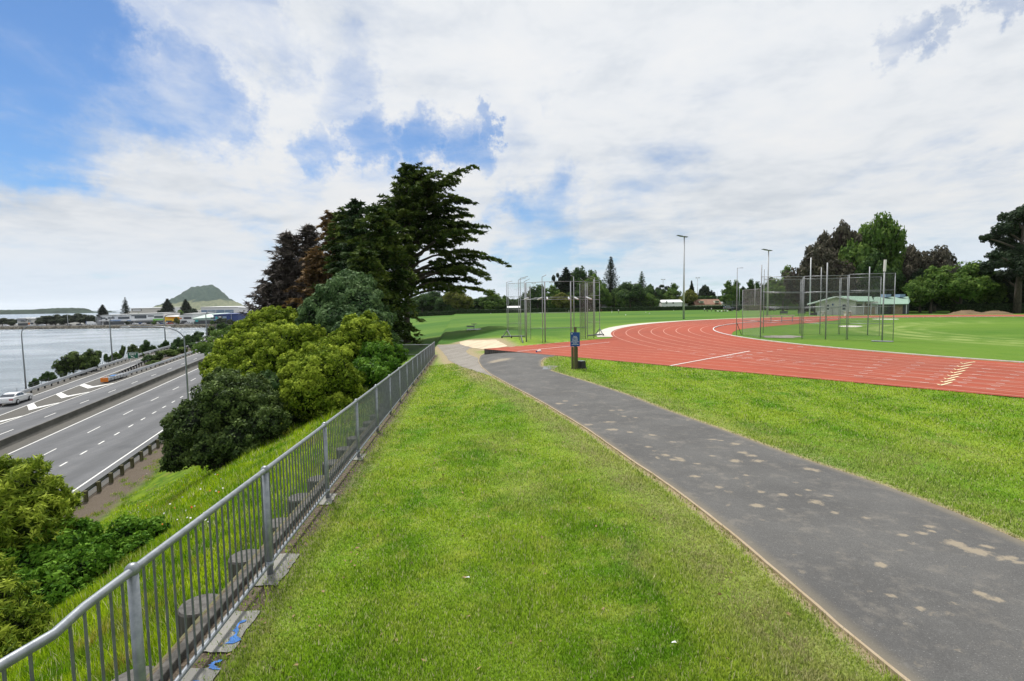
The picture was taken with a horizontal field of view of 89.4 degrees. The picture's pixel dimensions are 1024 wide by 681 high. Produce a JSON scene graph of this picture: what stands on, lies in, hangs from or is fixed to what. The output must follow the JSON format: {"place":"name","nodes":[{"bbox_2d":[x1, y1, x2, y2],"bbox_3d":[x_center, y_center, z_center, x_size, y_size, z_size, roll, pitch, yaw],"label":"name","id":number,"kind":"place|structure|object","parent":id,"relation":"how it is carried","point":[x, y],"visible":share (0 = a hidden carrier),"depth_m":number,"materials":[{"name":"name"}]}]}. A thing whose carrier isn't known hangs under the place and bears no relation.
{"place":"outdoors","nodes":[
{"label":"outdoors","id":0,"kind":"place"},
{"bbox_2d":[0,308,112,313],"bbox_3d":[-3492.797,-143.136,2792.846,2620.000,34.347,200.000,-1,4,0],"label":"island","id":1,"kind":"structure","parent":0,"point":[57,310],"depth_m":2713.16,"materials":[{"name":"green plant"}]},
{"bbox_2d":[0,310,200,326],"bbox_3d":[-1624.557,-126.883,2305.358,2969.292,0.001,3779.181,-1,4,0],"label":"shore","id":2,"kind":"structure","parent":0,"point":[74,323],"depth_m":508.92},
{"bbox_2d":[99,312,179,324],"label":"shop row","id":3,"kind":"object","parent":2,"relation":"on","point":[136,318],"visible":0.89,"depth_m":477.27,"materials":[{"name":"white paint"}]},
{"bbox_2d":[211,313,245,323],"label":"blue shop","id":4,"kind":"structure","parent":2,"relation":"on","point":[234,316],"depth_m":445.39,"materials":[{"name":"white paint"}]},
{"bbox_2d":[0,310,216,395],"bbox_3d":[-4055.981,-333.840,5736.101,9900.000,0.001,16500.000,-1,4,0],"label":"harbour water","id":5,"kind":"structure","parent":0,"point":[43,349],"depth_m":259.79,"materials":[{"name":"grey liquid"}]},
{"bbox_2d":[0,324,216,328],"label":"sea wall","id":6,"kind":"structure","parent":5,"relation":"in","point":[105,326],"depth_m":461.63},
{"bbox_2d":[0,324,232,329],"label":"sea wall rocks","id":7,"kind":"object","parent":6,"relation":"attached to","point":[99,326],"visible":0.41,"depth_m":460.31,"materials":[{"name":"grey stone"}]},
{"bbox_2d":[154,285,243,309],"bbox_3d":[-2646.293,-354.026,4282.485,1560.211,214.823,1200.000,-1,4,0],"label":"mount","id":8,"kind":"object","parent":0,"point":[197,297],"visible":0.58,"depth_m":3941.94,"materials":[{"name":"green plant"}]},
{"bbox_2d":[201,306,234,312],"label":"warehouse","id":9,"kind":"structure","parent":0,"point":[223,309],"depth_m":598.49,"materials":[{"name":"white paint"}]},
{"bbox_2d":[437,344,492,376],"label":"gravel path","id":10,"kind":"structure","parent":0,"point":[458,354],"depth_m":38.33,"materials":[{"name":"grey gravel"}]},
{"bbox_2d":[460,340,506,348],"bbox_3d":[-2.792,0.270,48.750,2.614,1.044,20.589,-2,4,-13],"label":"sandy run up","id":11,"kind":"object","parent":10,"relation":"on","point":[482,344],"visible":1,"depth_m":47.30,"materials":[{"name":"beige sand"}]},
{"bbox_2d":[0,0,1023,310],"label":"sky","id":12,"kind":"structure","parent":0,"point":[152,151],"materials":[{"name":"white"}]},
{"bbox_2d":[38,309,1023,680],"bbox_3d":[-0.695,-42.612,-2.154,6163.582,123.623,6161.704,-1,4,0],"label":"ground","id":13,"kind":"structure","parent":0,"point":[1000,339],"depth_m":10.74,"materials":[{"name":"green plant"}]},
{"bbox_2d":[0,552,54,665],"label":"wattle bush","id":14,"kind":"object","parent":13,"relation":"on","point":[20,626],"visible":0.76,"depth_m":8.20,"materials":[{"name":"green plant"}]},
{"bbox_2d":[0,453,84,558],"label":"wattle bush","id":15,"kind":"object","parent":13,"relation":"on","point":[32,503],"visible":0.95,"depth_m":12.33,"materials":[{"name":"green plant"}]},
{"bbox_2d":[1,517,120,618],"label":"vine bush","id":16,"kind":"object","parent":13,"relation":"on","point":[60,570],"visible":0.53,"depth_m":11.37,"materials":[{"name":"green plant"}]},
{"bbox_2d":[51,351,91,375],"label":"shore shrub","id":17,"kind":"object","parent":13,"relation":"on","point":[70,361],"visible":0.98,"depth_m":98.95,"materials":[{"name":"green plant"}]},
{"bbox_2d":[26,347,169,392],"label":"shore rocks","id":18,"kind":"object","parent":13,"relation":"on","point":[98,368],"visible":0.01,"depth_m":107.51,"materials":[{"name":"grey stone"}]},
{"bbox_2d":[82,348,101,370],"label":"shore shrub","id":19,"kind":"object","parent":18,"relation":"on","point":[93,359],"visible":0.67,"depth_m":105.28,"materials":[{"name":"green plant"}]},
{"bbox_2d":[0,353,209,439],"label":"motorway","id":20,"kind":"structure","parent":13,"relation":"on","point":[20,424],"depth_m":75.06,"materials":[{"name":"grey asphalt"}]},
{"bbox_2d":[0,347,197,491],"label":"motorway markings","id":21,"kind":"object","parent":20,"relation":"on","point":[31,406],"visible":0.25,"depth_m":71.35,"materials":[{"name":"white paint"}]},
{"bbox_2d":[0,336,210,501],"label":"motorway shoulder","id":22,"kind":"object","parent":13,"relation":"on","point":[25,410],"visible":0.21,"depth_m":76.87},
{"bbox_2d":[0,358,203,449],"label":"median barrier","id":23,"kind":"object","parent":22,"relation":"on","point":[27,433],"visible":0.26,"depth_m":66.18,"materials":[{"name":"concrete"}]},
{"bbox_2d":[19,335,209,392],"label":"guardrail","id":24,"kind":"object","parent":22,"relation":"on","point":[37,387],"visible":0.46,"depth_m":98.56,"materials":[{"name":"metal"}]},
{"bbox_2d":[114,349,196,379],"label":"guardrail","id":25,"kind":"object","parent":22,"relation":"on","point":[154,364],"visible":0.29,"depth_m":110.18,"materials":[{"name":"metal"}]},
{"bbox_2d":[6,369,206,496],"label":"road","id":26,"kind":"structure","parent":13,"relation":"on","point":[70,444],"depth_m":55.35,"materials":[{"name":"grey asphalt"}]},
{"bbox_2d":[0,336,219,414],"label":"exit ramp","id":27,"kind":"structure","parent":13,"relation":"on","point":[14,406],"depth_m":85.14,"materials":[{"name":"grey asphalt"}]},
{"bbox_2d":[0,392,32,404],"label":"car","id":28,"kind":"object","parent":27,"relation":"on","point":[12,397],"visible":1,"depth_m":72.55,"materials":[{"name":"white paint"}]},
{"bbox_2d":[77,450,160,523],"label":"verge tufts","id":29,"kind":"object","parent":13,"relation":"on","point":[123,498],"visible":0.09,"depth_m":39.30,"materials":[{"name":"green plant"}]},
{"bbox_2d":[80,438,164,501],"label":"guardrail","id":30,"kind":"object","parent":13,"relation":"on","point":[97,484],"visible":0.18,"depth_m":43.76,"materials":[{"name":"metal"}]},
{"bbox_2d":[87,514,173,571],"bbox_3d":[-9.124,5.006,12.579,2.229,1.387,1.933,2,5,37],"label":"vine mound","id":31,"kind":"object","parent":13,"relation":"on","point":[125,534],"visible":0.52,"depth_m":12.54,"materials":[{"name":"green plant"}]},
{"bbox_2d":[120,326,188,398],"bbox_3d":[-40.011,4.204,58.267,6.321,11.846,0.329,-2,4,-16],"label":"street light","id":32,"kind":"object","parent":13,"relation":"on","point":[184,352],"visible":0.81,"depth_m":58.81,"materials":[{"name":"metal"}]},
{"bbox_2d":[0,383,383,680],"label":"bank grass","id":33,"kind":"structure","parent":13,"relation":"on","point":[58,653],"depth_m":9.51,"materials":[{"name":"green plant"}]},
{"bbox_2d":[181,668,220,680],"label":"concrete footing","id":34,"kind":"object","parent":13,"relation":"on","point":[193,673],"visible":0.8,"depth_m":4.15,"materials":[{"name":"grey concrete"}]},
{"bbox_2d":[191,325,231,355],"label":"feathery tree","id":35,"kind":"object","parent":13,"relation":"on","point":[205,347],"visible":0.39,"depth_m":87.13,"materials":[{"name":"green plant"}]},
{"bbox_2d":[0,342,434,680],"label":"railing","id":36,"kind":"object","parent":13,"relation":"on","point":[397,384],"visible":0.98,"depth_m":4.84,"materials":[{"name":"metal"}]},
{"bbox_2d":[158,366,291,472],"bbox_3d":[-13.902,3.943,25.081,5.532,5.106,6.186,-4,5,-37],"label":"pohutukawa bush","id":37,"kind":"object","parent":13,"relation":"on","point":[230,416],"visible":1,"depth_m":23.96,"materials":[{"name":"green plant"}]},
{"bbox_2d":[197,610,258,651],"bbox_3d":[-2.587,2.658,4.752,0.374,0.024,0.646,-1,4,0],"label":"concrete footing","id":38,"kind":"object","parent":13,"relation":"on","point":[234,619],"visible":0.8,"depth_m":4.73,"materials":[{"name":"grey concrete"}]},
{"bbox_2d":[198,328,275,382],"bbox_3d":[-21.739,3.794,40.916,5.174,9.282,12.150,-3,5,-28],"label":"olive bush","id":39,"kind":"object","parent":13,"relation":"on","point":[230,350],"visible":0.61,"depth_m":39.32,"materials":[{"name":"green plant"}]},
{"bbox_2d":[112,404,383,680],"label":"timber wall","id":40,"kind":"structure","parent":13,"relation":"on","point":[156,675],"depth_m":5.39,"materials":[{"name":"wood"}]},
{"bbox_2d":[238,282,282,315],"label":"dead tree","id":41,"kind":"object","parent":13,"relation":"on","point":[267,297],"visible":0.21,"depth_m":84.84,"materials":[{"name":"brown plant"}]},
{"bbox_2d":[228,305,300,340],"bbox_3d":[-22.900,1.885,49.784,6.266,10.622,11.431,-1,4,0],"label":"olive bush","id":42,"kind":"object","parent":13,"relation":"on","point":[257,321],"visible":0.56,"depth_m":48.32,"materials":[{"name":"green plant"}]},
{"bbox_2d":[247,259,300,310],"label":"dead tree","id":43,"kind":"object","parent":13,"relation":"on","point":[278,268],"visible":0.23,"depth_m":86.69,"materials":[{"name":"brown plant"}]},
{"bbox_2d":[249,553,298,585],"bbox_3d":[-2.706,2.617,5.945,0.364,0.029,0.785,-1,4,0],"label":"concrete footing","id":44,"kind":"object","parent":13,"relation":"on","point":[283,562],"visible":0.73,"depth_m":5.89,"materials":[{"name":"grey concrete"}]},
{"bbox_2d":[252,230,309,311],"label":"dead tree","id":45,"kind":"object","parent":13,"relation":"on","point":[286,250],"visible":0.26,"depth_m":87.72,"materials":[{"name":"plant"}]},
{"bbox_2d":[257,369,304,426],"bbox_3d":[-13.133,3.625,30.070,1.980,3.411,7.835,-4,5,-39],"label":"shrub","id":46,"kind":"object","parent":13,"relation":"on","point":[272,377],"visible":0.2,"depth_m":30.75,"materials":[{"name":"green plant"}]},
{"bbox_2d":[248,319,326,372],"bbox_3d":[-15.837,2.090,37.969,8.240,7.258,5.417,3,5,40],"label":"olive bush","id":47,"kind":"object","parent":13,"relation":"on","point":[280,347],"visible":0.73,"depth_m":36.97,"materials":[{"name":"green plant"}]},
{"bbox_2d":[282,249,333,336],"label":"cypress tree","id":48,"kind":"object","parent":13,"relation":"on","point":[313,273],"visible":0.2,"depth_m":78.71,"materials":[{"name":"green plant"}]},
{"bbox_2d":[289,222,330,304],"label":"dead tree","id":49,"kind":"object","parent":13,"relation":"on","point":[309,236],"visible":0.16,"depth_m":89.93,"materials":[{"name":"brown plant"}]},
{"bbox_2d":[276,336,367,421],"bbox_3d":[-10.270,2.155,27.341,4.891,4.624,5.081,-1,4,0],"label":"olive bush","id":50,"kind":"object","parent":13,"relation":"on","point":[321,377],"visible":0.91,"depth_m":25.88,"materials":[{"name":"green plant"}]},
{"bbox_2d":[305,210,338,286],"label":"cypress tree","id":51,"kind":"object","parent":13,"relation":"on","point":[324,224],"visible":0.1,"depth_m":84.33,"materials":[{"name":"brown plant"}]},
{"bbox_2d":[307,206,350,288],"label":"cypress tree","id":52,"kind":"object","parent":13,"relation":"on","point":[338,215],"visible":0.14,"depth_m":78.00,"materials":[{"name":"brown plant"}]},
{"bbox_2d":[294,268,394,364],"bbox_3d":[-15.600,-1.274,48.466,8.006,11.347,11.846,-3,5,-30],"label":"pohutukawa tree","id":53,"kind":"object","parent":13,"relation":"on","point":[329,306],"visible":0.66,"depth_m":47.73,"materials":[{"name":"green plant"}]},
{"bbox_2d":[328,310,393,387],"bbox_3d":[-10.434,0.761,34.832,4.533,5.627,5.194,-3,5,-31],"label":"olive bush","id":54,"kind":"object","parent":13,"relation":"on","point":[354,331],"visible":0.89,"depth_m":33.43,"materials":[{"name":"green plant"}]},
{"bbox_2d":[325,198,404,343],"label":"cypress tree","id":55,"kind":"object","parent":13,"relation":"on","point":[357,210],"visible":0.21,"depth_m":72.26,"materials":[{"name":"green plant"}]},
{"bbox_2d":[346,248,401,339],"bbox_3d":[-16.467,-3.507,57.679,8.859,13.632,6.882,-1,4,0],"label":"cypress tree","id":56,"kind":"object","parent":13,"relation":"on","point":[366,261],"visible":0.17,"depth_m":56.94,"materials":[{"name":"green plant"}]},
{"bbox_2d":[352,340,408,388],"bbox_3d":[-8.347,1.607,32.884,3.179,3.291,8.885,-1,4,0],"label":"shrub","id":57,"kind":"object","parent":13,"relation":"on","point":[374,363],"visible":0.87,"depth_m":31.79,"materials":[{"name":"green plant"}]},
{"bbox_2d":[345,205,426,346],"bbox_3d":[-16.621,-7.171,64.995,12.887,19.595,10.770,3,6,44],"label":"cypress tree","id":58,"kind":"object","parent":13,"relation":"on","point":[381,236],"visible":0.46,"depth_m":64.28,"materials":[{"name":"green plant"}]},
{"bbox_2d":[410,293,433,311],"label":"tree","id":59,"kind":"object","parent":13,"relation":"on","point":[420,301],"visible":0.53,"depth_m":324.38,"materials":[{"name":"green plant"}]},
{"bbox_2d":[422,291,449,311],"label":"tree","id":60,"kind":"object","parent":13,"relation":"on","point":[434,299],"visible":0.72,"depth_m":315.75,"materials":[{"name":"green plant"}]},
{"bbox_2d":[362,162,511,343],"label":"cypress tree","id":61,"kind":"object","parent":13,"relation":"on","point":[413,202],"visible":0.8,"depth_m":77.31,"materials":[{"name":"green plant"}]},
{"bbox_2d":[442,291,474,309],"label":"tree","id":62,"kind":"object","parent":13,"relation":"on","point":[456,300],"visible":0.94,"depth_m":302.16,"materials":[{"name":"green plant"}]},
{"bbox_2d":[478,289,507,308],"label":"tree","id":63,"kind":"object","parent":13,"relation":"on","point":[495,301],"visible":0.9,"depth_m":317.53,"materials":[{"name":"green plant"}]},
{"bbox_2d":[528,284,547,307],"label":"tree","id":64,"kind":"object","parent":13,"relation":"on","point":[537,292],"visible":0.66,"depth_m":329.81,"materials":[{"name":"green plant"}]},
{"bbox_2d":[220,416,869,676],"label":"fallen leaves","id":65,"kind":"object","parent":13,"relation":"on","point":[719,593],"visible":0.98,"depth_m":5.95,"materials":[{"name":"beige plant"}]},
{"bbox_2d":[543,285,559,307],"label":"tree","id":66,"kind":"object","parent":13,"relation":"on","point":[552,290],"visible":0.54,"depth_m":325.15,"materials":[{"name":"green plant"}]},
{"bbox_2d":[501,275,603,342],"bbox_3d":[3.673,-2.817,44.950,9.513,5.718,10.448,-1,4,0],"label":"discus cage","id":67,"kind":"object","parent":13,"relation":"on","point":[526,298],"visible":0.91,"depth_m":43.86,"materials":[{"name":"metal"}]},
{"bbox_2d":[551,292,574,307],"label":"tree","id":68,"kind":"object","parent":13,"relation":"on","point":[564,302],"visible":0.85,"depth_m":307.42,"materials":[{"name":"green plant"}]},
{"bbox_2d":[557,267,584,307],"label":"conifer","id":69,"kind":"object","parent":13,"relation":"on","point":[564,287],"visible":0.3,"depth_m":337.52,"materials":[{"name":"green plant"}]},
{"bbox_2d":[570,327,579,368],"bbox_3d":[2.943,0.507,24.190,0.437,2.289,0.219,-1,4,0],"label":"notice sign","id":70,"kind":"object","parent":13,"relation":"on","point":[575,338],"visible":0.99,"depth_m":24.13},
{"bbox_2d":[410,305,741,316],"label":"hedge","id":71,"kind":"object","parent":13,"relation":"on","point":[536,310],"visible":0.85,"depth_m":296.19,"materials":[{"name":"green plant"}]},
{"bbox_2d":[569,266,596,306],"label":"tree","id":72,"kind":"object","parent":13,"relation":"on","point":[577,273],"visible":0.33,"depth_m":338.66,"materials":[{"name":"green plant"}]},
{"bbox_2d":[581,273,605,304],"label":"tree","id":73,"kind":"object","parent":13,"relation":"on","point":[588,280],"visible":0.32,"depth_m":323.45,"materials":[{"name":"green plant"}]},
{"bbox_2d":[393,295,795,314],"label":"trees","id":74,"kind":"object","parent":13,"relation":"on","point":[450,308],"visible":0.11,"depth_m":345.93,"materials":[{"name":"green plant"}]},
{"bbox_2d":[588,284,613,306],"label":"tree","id":75,"kind":"object","parent":13,"relation":"on","point":[606,298],"visible":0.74,"depth_m":314.45,"materials":[{"name":"green plant"}]},
{"bbox_2d":[602,257,619,292],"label":"bare pine","id":76,"kind":"object","parent":13,"relation":"on","point":[610,282],"visible":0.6,"depth_m":332.56,"materials":[{"name":"green plant"}]},
{"bbox_2d":[615,281,648,306],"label":"tree","id":77,"kind":"object","parent":13,"relation":"on","point":[637,292],"visible":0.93,"depth_m":311.21,"materials":[{"name":"green plant"}]},
{"bbox_2d":[663,283,681,299],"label":"tree","id":78,"kind":"object","parent":13,"relation":"on","point":[672,293],"visible":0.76,"depth_m":325.68,"materials":[{"name":"green plant"}]},
{"bbox_2d":[678,289,697,305],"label":"tree","id":79,"kind":"object","parent":13,"relation":"on","point":[691,296],"visible":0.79,"depth_m":313.11,"materials":[{"name":"green plant"}]},
{"bbox_2d":[478,354,910,680],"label":"path edging","id":80,"kind":"object","parent":13,"relation":"on","point":[873,654],"visible":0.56,"depth_m":6.04,"materials":[{"name":"beige concrete"}]},
{"bbox_2d":[690,299,721,305],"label":"house","id":81,"kind":"structure","parent":13,"relation":"on","point":[707,302],"depth_m":312.23,"materials":[{"name":"ceramic"}]},
{"bbox_2d":[719,280,738,304],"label":"tree","id":82,"kind":"object","parent":13,"relation":"on","point":[727,295],"visible":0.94,"depth_m":318.90,"materials":[{"name":"green plant"}]},
{"bbox_2d":[597,315,873,336],"bbox_3d":[38.312,-2.820,73.154,79.968,0.001,22.594,-3,5,-27],"label":"concrete apron","id":83,"kind":"object","parent":13,"relation":"on","point":[606,332],"visible":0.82,"depth_m":61.52,"materials":[{"name":"grey concrete"}]},
{"bbox_2d":[490,338,1023,397],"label":"track straight","id":84,"kind":"object","parent":13,"relation":"on","point":[610,345],"visible":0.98,"depth_m":27.49,"materials":[{"name":"rubber"}]},
{"bbox_2d":[714,319,839,334],"bbox_3d":[31.446,-1.974,63.382,7.906,0.001,44.022,3,6,44],"label":"red infield run up","id":85,"kind":"object","parent":13,"relation":"on","point":[729,329],"visible":0.72,"depth_m":62.61,"materials":[{"name":"rubber"}]},
{"bbox_2d":[763,277,791,310],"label":"tree","id":86,"kind":"object","parent":13,"relation":"on","point":[779,297],"visible":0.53,"depth_m":223.17,"materials":[{"name":"green plant"}]},
{"bbox_2d":[736,260,895,341],"bbox_3d":[24.786,-3.217,42.269,11.596,5.986,7.478,3,6,45],"label":"hammer cage","id":87,"kind":"object","parent":13,"relation":"on","point":[802,299],"visible":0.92,"depth_m":40.79,"materials":[{"name":"metal"}]},
{"bbox_2d":[781,243,853,310],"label":"tree","id":88,"kind":"object","parent":13,"relation":"on","point":[816,252],"visible":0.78,"depth_m":137.39,"materials":[{"name":"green plant"}]},
{"bbox_2d":[803,229,837,299],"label":"tree","id":89,"kind":"object","parent":13,"relation":"on","point":[822,237],"visible":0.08,"depth_m":147.39,"materials":[{"name":"brown plant"}]},
{"bbox_2d":[808,255,860,297],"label":"tree","id":90,"kind":"object","parent":13,"relation":"on","point":[853,268],"visible":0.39,"depth_m":133.87,"materials":[{"name":"green plant"}]},
{"bbox_2d":[821,219,862,294],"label":"tree","id":91,"kind":"object","parent":13,"relation":"on","point":[843,233],"visible":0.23,"depth_m":142.95,"materials":[{"name":"brown plant"}]},
{"bbox_2d":[807,294,909,314],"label":"clubhouse","id":92,"kind":"structure","parent":13,"relation":"on","point":[902,301],"depth_m":111.14,"materials":[{"name":"green metal"}]},
{"bbox_2d":[838,211,907,291],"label":"tree","id":93,"kind":"object","parent":13,"relation":"on","point":[885,234],"visible":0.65,"depth_m":133.11,"materials":[{"name":"green plant"}]},
{"bbox_2d":[854,248,905,297],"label":"tree","id":94,"kind":"object","parent":13,"relation":"on","point":[875,264],"visible":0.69,"depth_m":130.51,"materials":[{"name":"green plant"}]},
{"bbox_2d":[798,282,1005,311],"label":"trees","id":95,"kind":"object","parent":13,"relation":"on","point":[940,307],"visible":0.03,"depth_m":150.02,"materials":[{"name":"green plant"}]},
{"bbox_2d":[900,244,934,274],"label":"tree","id":96,"kind":"object","parent":13,"relation":"on","point":[915,259],"visible":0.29,"depth_m":135.53,"materials":[{"name":"brown plant"}]},
{"bbox_2d":[900,268,939,312],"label":"tree","id":97,"kind":"object","parent":13,"relation":"on","point":[921,272],"visible":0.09,"depth_m":128.22,"materials":[{"name":"green plant"}]},
{"bbox_2d":[902,265,955,313],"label":"tree","id":98,"kind":"object","parent":13,"relation":"on","point":[918,292],"visible":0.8,"depth_m":118.53,"materials":[{"name":"green plant"}]},
{"bbox_2d":[925,245,960,311],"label":"tree","id":99,"kind":"object","parent":13,"relation":"on","point":[941,256],"visible":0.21,"depth_m":137.35,"materials":[{"name":"brown plant"}]},
{"bbox_2d":[923,260,1000,306],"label":"tree","id":100,"kind":"object","parent":13,"relation":"on","point":[970,282],"visible":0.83,"depth_m":113.98,"materials":[{"name":"green plant"}]},
{"bbox_2d":[949,303,1023,312],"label":"hedge","id":101,"kind":"object","parent":13,"relation":"on","point":[986,307],"visible":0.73,"depth_m":115.15,"materials":[{"name":"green plant"}]},
{"bbox_2d":[973,282,1008,303],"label":"tree","id":102,"kind":"object","parent":13,"relation":"on","point":[998,294],"visible":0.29,"depth_m":117.64,"materials":[{"name":"green plant"}]},
{"bbox_2d":[978,204,1023,312],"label":"pine tree","id":103,"kind":"object","parent":13,"relation":"on","point":[1009,255],"visible":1,"depth_m":111.00,"materials":[{"name":"green plant"}]},
{"bbox_2d":[479,352,1023,680],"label":"path","id":104,"kind":"structure","parent":0,"point":[911,587],"depth_m":6.80,"materials":[{"name":"grey asphalt"}]},
{"bbox_2d":[611,315,1023,394],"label":"running track","id":105,"kind":"structure","parent":0,"point":[670,328],"depth_m":27.00,"materials":[{"name":"rubber"}]},
{"bbox_2d":[497,315,1022,395],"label":"lane lines","id":106,"kind":"object","parent":105,"relation":"on","point":[817,363],"visible":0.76,"depth_m":25.06,"materials":[{"name":"paint"}]},
{"bbox_2d":[713,316,1023,362],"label":"track kerb","id":107,"kind":"structure","parent":105,"relation":"on","point":[885,351],"depth_m":33.51,"materials":[{"name":"white concrete"}]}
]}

